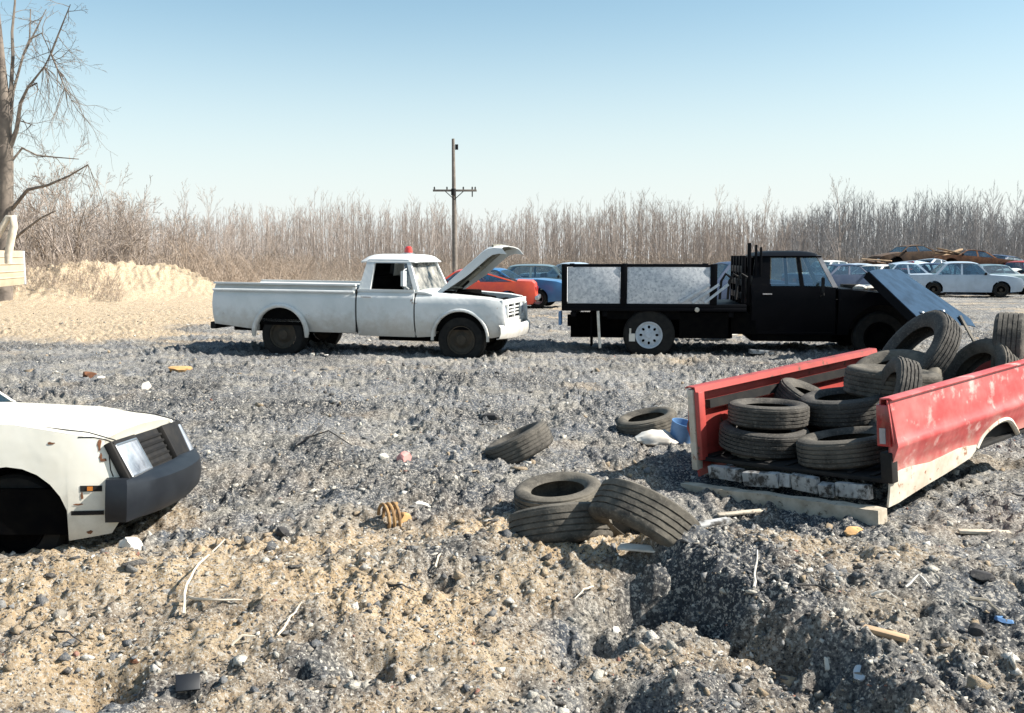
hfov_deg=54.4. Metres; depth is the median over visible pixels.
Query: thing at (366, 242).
bare tree
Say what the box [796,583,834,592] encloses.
twig
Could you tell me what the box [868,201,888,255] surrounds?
bare tree
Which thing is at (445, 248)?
bare tree
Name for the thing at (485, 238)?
bare tree
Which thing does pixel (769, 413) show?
tyre
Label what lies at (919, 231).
bare tree
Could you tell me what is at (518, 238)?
bare tree
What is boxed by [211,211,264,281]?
bare shrub
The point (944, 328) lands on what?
tyre
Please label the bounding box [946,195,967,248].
bare tree
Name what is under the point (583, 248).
bare tree
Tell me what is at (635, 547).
plank
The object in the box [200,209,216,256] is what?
bare tree
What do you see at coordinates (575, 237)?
bare tree
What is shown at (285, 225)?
bare tree
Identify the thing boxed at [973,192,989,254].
bare tree
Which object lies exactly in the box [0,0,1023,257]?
sky
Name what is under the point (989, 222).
bare tree
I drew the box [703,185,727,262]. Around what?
bare tree
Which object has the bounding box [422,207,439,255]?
bare tree
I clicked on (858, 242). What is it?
bare tree
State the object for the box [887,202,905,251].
bare tree
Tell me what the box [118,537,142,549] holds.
rock
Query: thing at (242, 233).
bare tree
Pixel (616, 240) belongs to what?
bare tree
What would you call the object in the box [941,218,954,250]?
bare tree
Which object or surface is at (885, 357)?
tyre
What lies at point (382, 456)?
rock
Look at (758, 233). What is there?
bare tree
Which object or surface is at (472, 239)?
bare tree
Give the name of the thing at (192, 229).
bare tree
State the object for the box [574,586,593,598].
twig
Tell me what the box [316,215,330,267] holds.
bare tree
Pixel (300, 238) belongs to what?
bare tree
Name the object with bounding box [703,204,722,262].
bare tree
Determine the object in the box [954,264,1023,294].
sedan car
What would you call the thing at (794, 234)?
bare tree
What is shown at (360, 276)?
weeds
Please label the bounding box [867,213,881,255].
bare tree
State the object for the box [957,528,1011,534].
plank
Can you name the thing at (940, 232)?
bare tree
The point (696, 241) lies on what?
bare tree
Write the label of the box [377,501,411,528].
coil spring
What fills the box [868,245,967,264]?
wrecked car
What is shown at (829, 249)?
bare tree
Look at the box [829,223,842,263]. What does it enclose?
bare tree
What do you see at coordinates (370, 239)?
bare tree
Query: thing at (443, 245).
bare tree
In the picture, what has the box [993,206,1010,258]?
bare tree
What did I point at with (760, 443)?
tyre
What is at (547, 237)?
bare tree
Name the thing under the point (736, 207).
bare tree
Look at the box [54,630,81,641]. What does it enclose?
twig
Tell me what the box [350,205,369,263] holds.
bare tree
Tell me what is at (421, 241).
bare tree
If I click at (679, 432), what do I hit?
pail
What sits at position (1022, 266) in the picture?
sedan car
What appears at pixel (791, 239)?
bare tree
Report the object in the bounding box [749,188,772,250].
bare tree
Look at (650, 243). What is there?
bare tree
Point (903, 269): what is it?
wrecked car
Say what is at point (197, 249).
bare shrub
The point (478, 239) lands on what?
bare tree
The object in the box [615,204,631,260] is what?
bare tree
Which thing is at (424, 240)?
bare tree
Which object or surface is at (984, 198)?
bare tree
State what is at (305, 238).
bare tree
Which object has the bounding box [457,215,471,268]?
bare tree
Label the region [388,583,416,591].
twig
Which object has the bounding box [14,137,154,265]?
bare shrub
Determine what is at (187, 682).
metal plate
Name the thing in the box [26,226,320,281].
brush
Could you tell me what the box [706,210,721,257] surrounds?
bare tree
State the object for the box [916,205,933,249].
bare tree
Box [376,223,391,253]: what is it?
bare tree
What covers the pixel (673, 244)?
bare tree
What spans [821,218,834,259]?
bare tree
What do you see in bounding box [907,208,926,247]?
bare tree
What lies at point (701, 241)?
bare tree
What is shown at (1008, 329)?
tyre
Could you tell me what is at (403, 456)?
rock
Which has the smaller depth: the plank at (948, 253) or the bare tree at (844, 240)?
the plank at (948, 253)
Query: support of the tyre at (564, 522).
on the ground
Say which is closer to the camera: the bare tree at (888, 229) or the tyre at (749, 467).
the tyre at (749, 467)
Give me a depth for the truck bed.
6.99 m
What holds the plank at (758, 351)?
on the ground
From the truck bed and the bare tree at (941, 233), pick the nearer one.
the truck bed
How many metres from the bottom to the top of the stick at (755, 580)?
0.113 m
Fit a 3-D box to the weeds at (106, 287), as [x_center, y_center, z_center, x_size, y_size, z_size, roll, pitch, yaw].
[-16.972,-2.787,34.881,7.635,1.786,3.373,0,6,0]
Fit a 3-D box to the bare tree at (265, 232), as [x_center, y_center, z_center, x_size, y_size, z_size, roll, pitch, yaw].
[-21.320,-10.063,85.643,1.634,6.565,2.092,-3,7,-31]
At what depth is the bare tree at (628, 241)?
89.80 m
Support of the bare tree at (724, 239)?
on the ground
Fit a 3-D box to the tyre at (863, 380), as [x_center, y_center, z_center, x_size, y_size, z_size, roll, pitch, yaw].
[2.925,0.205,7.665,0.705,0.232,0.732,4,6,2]
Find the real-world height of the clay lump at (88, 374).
0.115 m
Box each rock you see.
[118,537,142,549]
[130,659,138,663]
[141,381,150,389]
[276,526,289,537]
[379,453,387,459]
[396,451,411,461]
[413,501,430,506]
[482,413,499,419]
[613,626,619,633]
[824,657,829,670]
[844,526,862,536]
[853,665,864,680]
[968,622,985,636]
[970,569,995,581]
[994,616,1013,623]
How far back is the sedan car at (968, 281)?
40.66 m
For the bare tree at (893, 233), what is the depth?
90.29 m
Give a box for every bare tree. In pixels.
[143,211,154,264]
[174,180,199,259]
[184,213,201,252]
[194,186,220,263]
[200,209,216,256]
[201,216,214,252]
[205,216,218,260]
[218,210,239,257]
[231,205,251,254]
[233,214,249,257]
[246,208,259,255]
[248,226,259,260]
[252,206,271,260]
[263,209,280,262]
[265,212,282,264]
[274,213,295,260]
[275,207,297,260]
[282,232,299,264]
[293,214,309,262]
[297,217,314,259]
[297,230,307,258]
[299,219,311,263]
[315,207,326,271]
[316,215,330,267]
[327,209,345,264]
[327,211,345,271]
[334,222,351,272]
[335,225,345,270]
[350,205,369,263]
[359,214,371,274]
[362,215,376,262]
[372,218,387,254]
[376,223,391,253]
[377,227,387,253]
[380,205,401,252]
[394,210,407,253]
[403,205,417,252]
[418,225,426,254]
[420,227,430,254]
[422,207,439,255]
[427,200,450,258]
[435,225,447,272]
[438,227,450,264]
[457,208,473,263]
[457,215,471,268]
[463,217,480,253]
[470,224,485,254]
[481,208,500,246]
[481,218,492,249]
[501,209,516,264]
[509,217,527,262]
[520,232,529,272]
[523,224,535,270]
[525,220,540,262]
[530,210,543,271]
[539,209,553,261]
[544,219,556,269]
[553,208,566,262]
[557,221,572,269]
[562,214,575,260]
[565,216,583,258]
[579,216,594,261]
[580,216,598,262]
[581,221,589,261]
[585,212,600,262]
[594,205,608,259]
[598,219,613,263]
[602,201,622,262]
[610,217,624,261]
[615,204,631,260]
[616,202,634,262]
[616,211,634,263]
[631,214,647,261]
[637,218,649,261]
[642,219,658,263]
[643,207,665,263]
[657,218,670,262]
[665,197,693,263]
[665,214,683,260]
[667,223,681,262]
[680,203,695,263]
[682,213,703,261]
[693,213,704,263]
[695,215,712,263]
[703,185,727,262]
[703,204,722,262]
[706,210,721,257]
[714,214,733,272]
[715,220,726,265]
[723,220,739,267]
[727,216,741,255]
[729,196,746,255]
[742,210,758,252]
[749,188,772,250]
[750,212,766,251]
[760,204,785,271]
[770,199,792,272]
[778,214,795,271]
[778,220,791,271]
[784,208,798,269]
[789,208,801,267]
[789,220,801,265]
[791,209,808,258]
[795,204,812,250]
[802,209,819,260]
[802,211,816,261]
[806,220,820,271]
[817,208,835,259]
[819,176,852,262]
[819,214,831,264]
[820,212,842,263]
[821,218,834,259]
[821,221,838,262]
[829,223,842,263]
[840,212,852,263]
[841,218,853,262]
[846,198,864,268]
[852,218,864,266]
[856,216,874,258]
[857,209,877,258]
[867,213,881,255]
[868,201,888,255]
[874,204,885,254]
[881,208,900,252]
[884,207,903,251]
[884,209,896,251]
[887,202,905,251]
[898,213,909,251]
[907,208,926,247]
[914,214,925,249]
[915,200,936,249]
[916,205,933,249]
[916,213,929,249]
[926,206,945,250]
[934,213,949,250]
[937,217,943,250]
[940,217,951,248]
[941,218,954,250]
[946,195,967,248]
[947,191,966,249]
[948,205,970,250]
[957,195,982,249]
[961,202,982,253]
[962,215,973,253]
[967,189,996,254]
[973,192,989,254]
[980,183,1005,254]
[981,192,1000,254]
[981,207,1004,256]
[983,190,1005,252]
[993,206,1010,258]
[1002,182,1023,256]
[1004,215,1018,255]
[1008,199,1023,260]
[1008,211,1022,253]
[1019,217,1023,260]
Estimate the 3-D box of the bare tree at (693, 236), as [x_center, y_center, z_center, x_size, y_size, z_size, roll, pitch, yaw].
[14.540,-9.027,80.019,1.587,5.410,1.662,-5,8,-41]
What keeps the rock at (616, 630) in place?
on the ground
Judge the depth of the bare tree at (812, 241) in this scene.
94.44 m
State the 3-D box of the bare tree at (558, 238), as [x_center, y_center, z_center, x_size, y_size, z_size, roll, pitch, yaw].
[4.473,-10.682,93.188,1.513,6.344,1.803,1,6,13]
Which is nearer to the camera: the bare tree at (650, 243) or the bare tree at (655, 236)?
the bare tree at (655, 236)
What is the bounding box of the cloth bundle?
[634,429,678,446]
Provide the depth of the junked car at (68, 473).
5.93 m
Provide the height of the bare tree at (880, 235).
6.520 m
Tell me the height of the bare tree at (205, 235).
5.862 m
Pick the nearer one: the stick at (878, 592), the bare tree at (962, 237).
the stick at (878, 592)
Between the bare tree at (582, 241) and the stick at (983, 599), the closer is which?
the stick at (983, 599)
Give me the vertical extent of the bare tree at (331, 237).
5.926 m
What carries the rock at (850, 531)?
on the ground
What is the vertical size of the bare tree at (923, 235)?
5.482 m
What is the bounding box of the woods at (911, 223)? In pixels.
[778,180,1023,272]
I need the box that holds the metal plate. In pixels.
[175,673,199,691]
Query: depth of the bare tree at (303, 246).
91.34 m
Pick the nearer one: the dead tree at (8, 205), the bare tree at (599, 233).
the dead tree at (8, 205)
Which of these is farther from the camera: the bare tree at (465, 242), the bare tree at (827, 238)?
the bare tree at (465, 242)
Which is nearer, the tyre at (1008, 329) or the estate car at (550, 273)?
the tyre at (1008, 329)
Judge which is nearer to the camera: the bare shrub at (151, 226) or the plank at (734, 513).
the plank at (734, 513)
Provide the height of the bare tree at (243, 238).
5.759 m
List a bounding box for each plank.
[617,543,654,552]
[699,517,732,527]
[717,508,762,516]
[748,349,786,354]
[861,258,891,261]
[863,260,885,263]
[863,624,908,642]
[935,251,967,255]
[936,248,960,253]
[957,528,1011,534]
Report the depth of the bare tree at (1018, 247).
87.38 m
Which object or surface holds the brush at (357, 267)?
on the ground
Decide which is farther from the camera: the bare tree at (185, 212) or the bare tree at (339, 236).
the bare tree at (339, 236)
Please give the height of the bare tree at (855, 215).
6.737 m
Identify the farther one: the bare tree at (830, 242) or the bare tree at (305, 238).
the bare tree at (305, 238)
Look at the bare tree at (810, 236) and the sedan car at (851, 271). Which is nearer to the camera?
the sedan car at (851, 271)
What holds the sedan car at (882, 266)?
on the ground
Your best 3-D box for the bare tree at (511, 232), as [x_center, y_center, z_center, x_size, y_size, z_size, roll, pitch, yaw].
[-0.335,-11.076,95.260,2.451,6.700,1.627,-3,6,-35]
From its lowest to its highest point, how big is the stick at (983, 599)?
0.062 m
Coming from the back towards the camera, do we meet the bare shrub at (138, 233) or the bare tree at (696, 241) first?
the bare tree at (696, 241)
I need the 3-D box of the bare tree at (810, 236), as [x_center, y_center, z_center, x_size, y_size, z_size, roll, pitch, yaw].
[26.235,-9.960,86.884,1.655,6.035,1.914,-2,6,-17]
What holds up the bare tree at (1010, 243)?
on the ground
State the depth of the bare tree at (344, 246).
93.84 m
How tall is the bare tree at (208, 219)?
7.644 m
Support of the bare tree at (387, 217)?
on the ground
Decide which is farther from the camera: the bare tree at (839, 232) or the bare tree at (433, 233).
the bare tree at (433, 233)
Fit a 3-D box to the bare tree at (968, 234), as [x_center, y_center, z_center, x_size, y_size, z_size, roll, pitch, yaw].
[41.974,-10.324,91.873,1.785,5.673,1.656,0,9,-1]
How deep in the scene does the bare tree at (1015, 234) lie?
92.95 m
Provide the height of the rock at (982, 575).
0.042 m
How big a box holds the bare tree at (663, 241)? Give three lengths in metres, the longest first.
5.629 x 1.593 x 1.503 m
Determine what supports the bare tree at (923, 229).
on the ground
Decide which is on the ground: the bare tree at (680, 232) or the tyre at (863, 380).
the bare tree at (680, 232)
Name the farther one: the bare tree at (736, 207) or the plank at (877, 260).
the bare tree at (736, 207)
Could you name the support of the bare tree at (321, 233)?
on the ground
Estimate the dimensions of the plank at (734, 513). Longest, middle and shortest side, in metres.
0.340 x 0.050 x 0.015 m
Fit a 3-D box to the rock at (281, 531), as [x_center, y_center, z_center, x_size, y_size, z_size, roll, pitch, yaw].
[-1.380,1.084,6.039,0.089,0.106,0.087,3,6,29]
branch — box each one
[294,419,325,447]
[305,430,351,445]
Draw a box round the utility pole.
[433,139,476,275]
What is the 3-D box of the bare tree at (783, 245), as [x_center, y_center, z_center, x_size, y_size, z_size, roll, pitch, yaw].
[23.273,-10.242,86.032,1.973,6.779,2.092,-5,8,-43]
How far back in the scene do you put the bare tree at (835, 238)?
89.89 m
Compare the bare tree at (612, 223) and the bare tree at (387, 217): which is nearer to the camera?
the bare tree at (612, 223)
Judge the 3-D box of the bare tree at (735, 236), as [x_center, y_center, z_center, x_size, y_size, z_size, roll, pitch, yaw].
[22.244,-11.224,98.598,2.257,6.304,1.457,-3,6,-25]
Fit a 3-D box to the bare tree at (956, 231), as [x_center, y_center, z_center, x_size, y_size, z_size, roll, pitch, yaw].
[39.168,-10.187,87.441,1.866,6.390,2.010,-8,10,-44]
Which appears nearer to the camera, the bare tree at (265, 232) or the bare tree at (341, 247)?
the bare tree at (265, 232)
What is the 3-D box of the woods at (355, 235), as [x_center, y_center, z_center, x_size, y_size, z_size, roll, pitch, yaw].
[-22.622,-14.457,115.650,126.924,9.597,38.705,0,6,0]
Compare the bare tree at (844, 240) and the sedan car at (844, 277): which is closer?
the sedan car at (844, 277)
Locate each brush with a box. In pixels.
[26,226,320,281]
[29,249,1023,280]
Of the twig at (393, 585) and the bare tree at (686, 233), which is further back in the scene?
the bare tree at (686, 233)
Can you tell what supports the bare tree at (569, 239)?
on the ground
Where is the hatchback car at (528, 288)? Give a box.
[427,269,540,304]
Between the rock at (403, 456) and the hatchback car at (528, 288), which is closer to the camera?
the rock at (403, 456)
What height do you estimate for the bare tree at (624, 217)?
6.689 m
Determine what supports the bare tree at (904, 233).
on the ground
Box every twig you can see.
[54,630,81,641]
[231,634,255,645]
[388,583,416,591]
[434,553,440,568]
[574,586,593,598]
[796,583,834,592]
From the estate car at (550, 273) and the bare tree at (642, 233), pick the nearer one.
the estate car at (550, 273)
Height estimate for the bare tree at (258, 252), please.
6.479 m
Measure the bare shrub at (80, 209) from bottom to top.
8.070 m
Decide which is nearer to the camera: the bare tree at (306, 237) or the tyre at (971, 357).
the tyre at (971, 357)
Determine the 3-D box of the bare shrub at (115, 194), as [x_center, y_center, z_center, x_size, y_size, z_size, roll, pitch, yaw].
[-19.869,-5.897,49.670,2.782,5.471,4.557,4,7,34]
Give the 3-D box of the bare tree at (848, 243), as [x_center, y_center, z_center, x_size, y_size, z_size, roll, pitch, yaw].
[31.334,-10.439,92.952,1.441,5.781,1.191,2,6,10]
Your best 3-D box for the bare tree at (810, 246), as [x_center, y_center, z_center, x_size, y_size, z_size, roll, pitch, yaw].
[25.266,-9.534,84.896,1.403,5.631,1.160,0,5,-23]
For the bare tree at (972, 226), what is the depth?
89.90 m
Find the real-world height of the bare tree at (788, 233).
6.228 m
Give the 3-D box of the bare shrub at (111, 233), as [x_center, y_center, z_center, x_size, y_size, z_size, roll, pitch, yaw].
[-17.640,-5.591,44.018,5.247,5.951,4.103,0,6,-4]
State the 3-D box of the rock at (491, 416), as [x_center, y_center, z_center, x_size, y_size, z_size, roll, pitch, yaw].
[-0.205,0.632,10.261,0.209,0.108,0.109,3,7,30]
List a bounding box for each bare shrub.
[13,180,49,263]
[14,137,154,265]
[14,155,101,266]
[14,182,112,265]
[16,130,162,262]
[44,163,162,263]
[70,184,150,262]
[77,196,165,264]
[108,193,183,264]
[132,203,207,268]
[167,210,211,275]
[188,206,256,280]
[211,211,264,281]
[256,232,286,279]
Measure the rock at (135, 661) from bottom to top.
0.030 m
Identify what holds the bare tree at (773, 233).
on the ground
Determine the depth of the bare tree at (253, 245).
90.12 m
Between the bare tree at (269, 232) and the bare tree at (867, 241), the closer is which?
the bare tree at (269, 232)
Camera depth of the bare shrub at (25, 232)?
42.03 m
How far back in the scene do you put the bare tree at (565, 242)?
98.08 m
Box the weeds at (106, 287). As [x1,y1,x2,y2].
[13,252,124,301]
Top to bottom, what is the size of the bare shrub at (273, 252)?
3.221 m
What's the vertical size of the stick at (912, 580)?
0.052 m
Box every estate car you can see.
[484,264,561,289]
[519,262,587,276]
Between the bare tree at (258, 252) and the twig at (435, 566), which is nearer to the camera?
the twig at (435, 566)
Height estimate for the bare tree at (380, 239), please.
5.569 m
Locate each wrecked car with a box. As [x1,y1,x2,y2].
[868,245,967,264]
[883,268,916,273]
[887,259,959,272]
[928,250,1021,272]
[985,254,1022,260]
[998,268,1023,273]
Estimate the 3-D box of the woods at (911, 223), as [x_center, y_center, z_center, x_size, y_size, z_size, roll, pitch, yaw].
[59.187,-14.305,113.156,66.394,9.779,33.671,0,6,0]
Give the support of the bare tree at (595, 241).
on the ground
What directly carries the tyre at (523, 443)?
on the ground
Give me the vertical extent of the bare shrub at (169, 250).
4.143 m
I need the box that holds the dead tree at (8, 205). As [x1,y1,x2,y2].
[0,0,118,300]
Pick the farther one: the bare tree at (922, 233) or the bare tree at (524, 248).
the bare tree at (524, 248)
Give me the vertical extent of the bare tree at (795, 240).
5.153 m
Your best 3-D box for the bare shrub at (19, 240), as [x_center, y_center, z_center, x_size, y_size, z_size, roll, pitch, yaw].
[-19.354,-4.882,41.125,4.467,5.083,4.891,0,6,-4]
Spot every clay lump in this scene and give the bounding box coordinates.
[83,371,96,377]
[168,366,191,371]
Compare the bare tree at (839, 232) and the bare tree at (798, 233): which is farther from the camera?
the bare tree at (798, 233)
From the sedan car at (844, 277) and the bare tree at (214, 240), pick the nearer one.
the sedan car at (844, 277)
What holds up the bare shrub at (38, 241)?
on the ground
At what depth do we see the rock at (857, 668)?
3.69 m
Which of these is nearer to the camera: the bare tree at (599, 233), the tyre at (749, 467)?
the tyre at (749, 467)
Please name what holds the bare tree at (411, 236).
on the ground
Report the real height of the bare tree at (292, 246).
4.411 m
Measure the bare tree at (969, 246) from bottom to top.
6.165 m
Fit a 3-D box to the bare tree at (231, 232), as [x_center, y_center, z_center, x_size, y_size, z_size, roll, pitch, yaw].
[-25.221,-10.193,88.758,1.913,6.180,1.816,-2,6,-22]
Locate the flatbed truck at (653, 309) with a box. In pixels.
[558,243,975,355]
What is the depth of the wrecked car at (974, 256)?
48.58 m
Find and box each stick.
[182,539,224,614]
[187,596,242,600]
[276,602,301,635]
[753,550,757,587]
[871,589,897,598]
[905,574,929,587]
[968,595,1002,613]
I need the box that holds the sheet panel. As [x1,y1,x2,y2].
[0,250,25,286]
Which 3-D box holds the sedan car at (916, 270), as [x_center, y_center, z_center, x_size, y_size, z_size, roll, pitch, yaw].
[17.469,-3.428,43.861,4.580,1.420,1.860,1,6,8]
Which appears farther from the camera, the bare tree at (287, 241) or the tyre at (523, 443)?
the bare tree at (287, 241)
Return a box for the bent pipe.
[0,215,17,263]
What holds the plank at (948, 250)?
on the wrecked car at (974, 256)
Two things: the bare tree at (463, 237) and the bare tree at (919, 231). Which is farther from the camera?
the bare tree at (463, 237)
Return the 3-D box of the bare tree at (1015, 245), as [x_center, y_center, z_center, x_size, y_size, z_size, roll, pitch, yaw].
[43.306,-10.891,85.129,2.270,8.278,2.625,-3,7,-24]
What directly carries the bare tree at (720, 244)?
on the ground
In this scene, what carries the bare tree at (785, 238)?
on the ground
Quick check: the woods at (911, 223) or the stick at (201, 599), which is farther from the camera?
the woods at (911, 223)
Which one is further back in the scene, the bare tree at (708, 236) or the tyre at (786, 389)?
the bare tree at (708, 236)
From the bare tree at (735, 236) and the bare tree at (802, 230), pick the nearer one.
the bare tree at (802, 230)
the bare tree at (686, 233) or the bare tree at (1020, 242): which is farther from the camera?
the bare tree at (686, 233)
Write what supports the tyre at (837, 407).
on the tyre at (786, 389)
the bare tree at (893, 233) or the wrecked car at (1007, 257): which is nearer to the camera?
the wrecked car at (1007, 257)
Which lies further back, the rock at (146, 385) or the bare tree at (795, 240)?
the bare tree at (795, 240)
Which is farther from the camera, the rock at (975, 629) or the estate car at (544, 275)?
the estate car at (544, 275)
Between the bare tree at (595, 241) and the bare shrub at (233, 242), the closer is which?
the bare shrub at (233, 242)
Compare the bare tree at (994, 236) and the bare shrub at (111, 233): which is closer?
the bare shrub at (111, 233)
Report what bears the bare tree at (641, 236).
on the ground
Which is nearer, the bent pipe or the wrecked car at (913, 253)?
the bent pipe
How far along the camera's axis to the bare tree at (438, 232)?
95.91 m
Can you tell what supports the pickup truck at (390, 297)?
on the ground
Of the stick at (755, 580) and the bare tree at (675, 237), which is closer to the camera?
the stick at (755, 580)
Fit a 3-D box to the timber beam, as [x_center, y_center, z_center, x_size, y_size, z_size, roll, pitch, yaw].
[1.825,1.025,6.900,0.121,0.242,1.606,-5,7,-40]
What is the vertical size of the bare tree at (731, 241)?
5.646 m
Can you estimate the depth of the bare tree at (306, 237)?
93.82 m
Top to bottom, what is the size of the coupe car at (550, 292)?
1.280 m
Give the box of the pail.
[670,418,690,443]
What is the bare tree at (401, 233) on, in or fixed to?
on the ground
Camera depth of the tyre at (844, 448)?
6.71 m
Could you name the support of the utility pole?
on the ground
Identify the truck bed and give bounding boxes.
[685,348,1023,507]
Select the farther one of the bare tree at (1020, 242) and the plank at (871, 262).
the bare tree at (1020, 242)
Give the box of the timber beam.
[681,482,886,524]
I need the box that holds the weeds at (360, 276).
[201,266,859,282]
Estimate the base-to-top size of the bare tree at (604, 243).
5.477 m
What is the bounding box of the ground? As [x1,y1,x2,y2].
[0,258,1023,712]
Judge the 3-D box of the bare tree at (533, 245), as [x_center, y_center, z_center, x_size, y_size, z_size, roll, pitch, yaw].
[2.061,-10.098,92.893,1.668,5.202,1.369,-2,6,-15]
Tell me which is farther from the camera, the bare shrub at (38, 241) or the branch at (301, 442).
the bare shrub at (38, 241)
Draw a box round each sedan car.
[709,261,795,298]
[781,260,851,277]
[781,264,869,285]
[838,263,875,273]
[852,264,901,273]
[885,262,951,295]
[907,261,1023,296]
[910,263,971,292]
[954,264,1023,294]
[1003,261,1023,292]
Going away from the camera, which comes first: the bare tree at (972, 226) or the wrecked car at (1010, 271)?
the wrecked car at (1010, 271)
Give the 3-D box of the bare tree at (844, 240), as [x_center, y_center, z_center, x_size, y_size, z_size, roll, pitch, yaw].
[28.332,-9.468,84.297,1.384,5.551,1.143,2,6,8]
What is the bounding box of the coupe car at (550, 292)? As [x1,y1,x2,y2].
[447,268,561,307]
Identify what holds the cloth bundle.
on the ground
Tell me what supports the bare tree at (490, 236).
on the ground
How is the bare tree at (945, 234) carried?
on the ground
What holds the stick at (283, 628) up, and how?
on the ground
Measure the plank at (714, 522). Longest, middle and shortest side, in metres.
0.220 x 0.060 x 0.016 m
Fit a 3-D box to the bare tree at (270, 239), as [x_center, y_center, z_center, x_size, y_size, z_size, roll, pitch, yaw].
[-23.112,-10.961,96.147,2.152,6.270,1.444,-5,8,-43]
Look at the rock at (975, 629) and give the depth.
4.09 m
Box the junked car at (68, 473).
[0,388,201,553]
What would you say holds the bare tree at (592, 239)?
on the ground
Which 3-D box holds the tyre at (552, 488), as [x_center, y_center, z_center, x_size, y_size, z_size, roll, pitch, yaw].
[0.302,0.922,6.467,0.591,0.201,0.589,6,16,45]
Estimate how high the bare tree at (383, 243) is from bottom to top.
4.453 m
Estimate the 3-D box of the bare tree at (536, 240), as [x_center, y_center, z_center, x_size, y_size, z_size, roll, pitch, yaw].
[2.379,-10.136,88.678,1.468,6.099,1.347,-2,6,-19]
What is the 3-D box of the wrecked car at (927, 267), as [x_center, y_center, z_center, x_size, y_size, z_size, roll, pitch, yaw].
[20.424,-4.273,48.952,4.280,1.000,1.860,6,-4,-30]
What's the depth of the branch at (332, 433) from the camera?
8.52 m
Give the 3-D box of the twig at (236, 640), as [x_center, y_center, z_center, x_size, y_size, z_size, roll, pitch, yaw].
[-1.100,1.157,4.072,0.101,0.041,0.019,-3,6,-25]
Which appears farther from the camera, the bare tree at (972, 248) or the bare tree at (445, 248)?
the bare tree at (445, 248)
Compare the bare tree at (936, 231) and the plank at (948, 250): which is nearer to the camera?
the plank at (948, 250)
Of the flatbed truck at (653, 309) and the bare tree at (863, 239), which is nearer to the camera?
the flatbed truck at (653, 309)
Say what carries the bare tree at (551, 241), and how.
on the ground
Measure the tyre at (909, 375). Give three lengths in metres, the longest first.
0.607 x 0.592 x 0.180 m
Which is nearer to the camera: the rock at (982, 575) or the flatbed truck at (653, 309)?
the rock at (982, 575)
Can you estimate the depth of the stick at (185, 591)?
4.53 m
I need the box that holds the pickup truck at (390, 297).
[211,244,529,357]
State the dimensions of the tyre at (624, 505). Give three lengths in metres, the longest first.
0.608 x 0.591 x 0.227 m
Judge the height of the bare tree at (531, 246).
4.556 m
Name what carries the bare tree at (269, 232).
on the ground
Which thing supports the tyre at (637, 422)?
on the ground
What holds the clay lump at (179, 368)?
on the ground
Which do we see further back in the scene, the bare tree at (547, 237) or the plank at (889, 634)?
the bare tree at (547, 237)
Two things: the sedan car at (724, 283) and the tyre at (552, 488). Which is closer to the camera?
the tyre at (552, 488)
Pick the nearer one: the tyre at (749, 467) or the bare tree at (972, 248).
the tyre at (749, 467)
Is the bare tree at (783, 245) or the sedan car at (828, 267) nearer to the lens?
the sedan car at (828, 267)
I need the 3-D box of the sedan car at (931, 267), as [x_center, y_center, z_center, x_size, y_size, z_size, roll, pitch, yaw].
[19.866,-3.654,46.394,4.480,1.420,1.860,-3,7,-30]
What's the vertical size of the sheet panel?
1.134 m
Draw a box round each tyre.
[484,421,553,463]
[508,502,613,543]
[513,471,600,511]
[588,478,700,546]
[616,406,677,435]
[719,419,809,458]
[728,398,809,429]
[731,452,781,470]
[773,378,834,429]
[796,426,888,469]
[799,387,883,427]
[843,364,942,397]
[856,349,941,375]
[868,356,922,434]
[882,310,961,372]
[942,338,1019,380]
[991,312,1023,367]
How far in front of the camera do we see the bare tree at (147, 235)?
93.72 m
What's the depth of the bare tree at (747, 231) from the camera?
95.03 m
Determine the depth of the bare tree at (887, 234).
87.90 m
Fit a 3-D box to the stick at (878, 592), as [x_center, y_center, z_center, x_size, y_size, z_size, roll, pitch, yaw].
[1.638,1.043,4.384,0.113,0.041,0.016,1,6,9]
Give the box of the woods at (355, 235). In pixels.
[15,187,820,273]
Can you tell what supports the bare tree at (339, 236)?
on the ground
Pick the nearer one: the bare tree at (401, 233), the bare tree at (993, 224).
the bare tree at (993, 224)

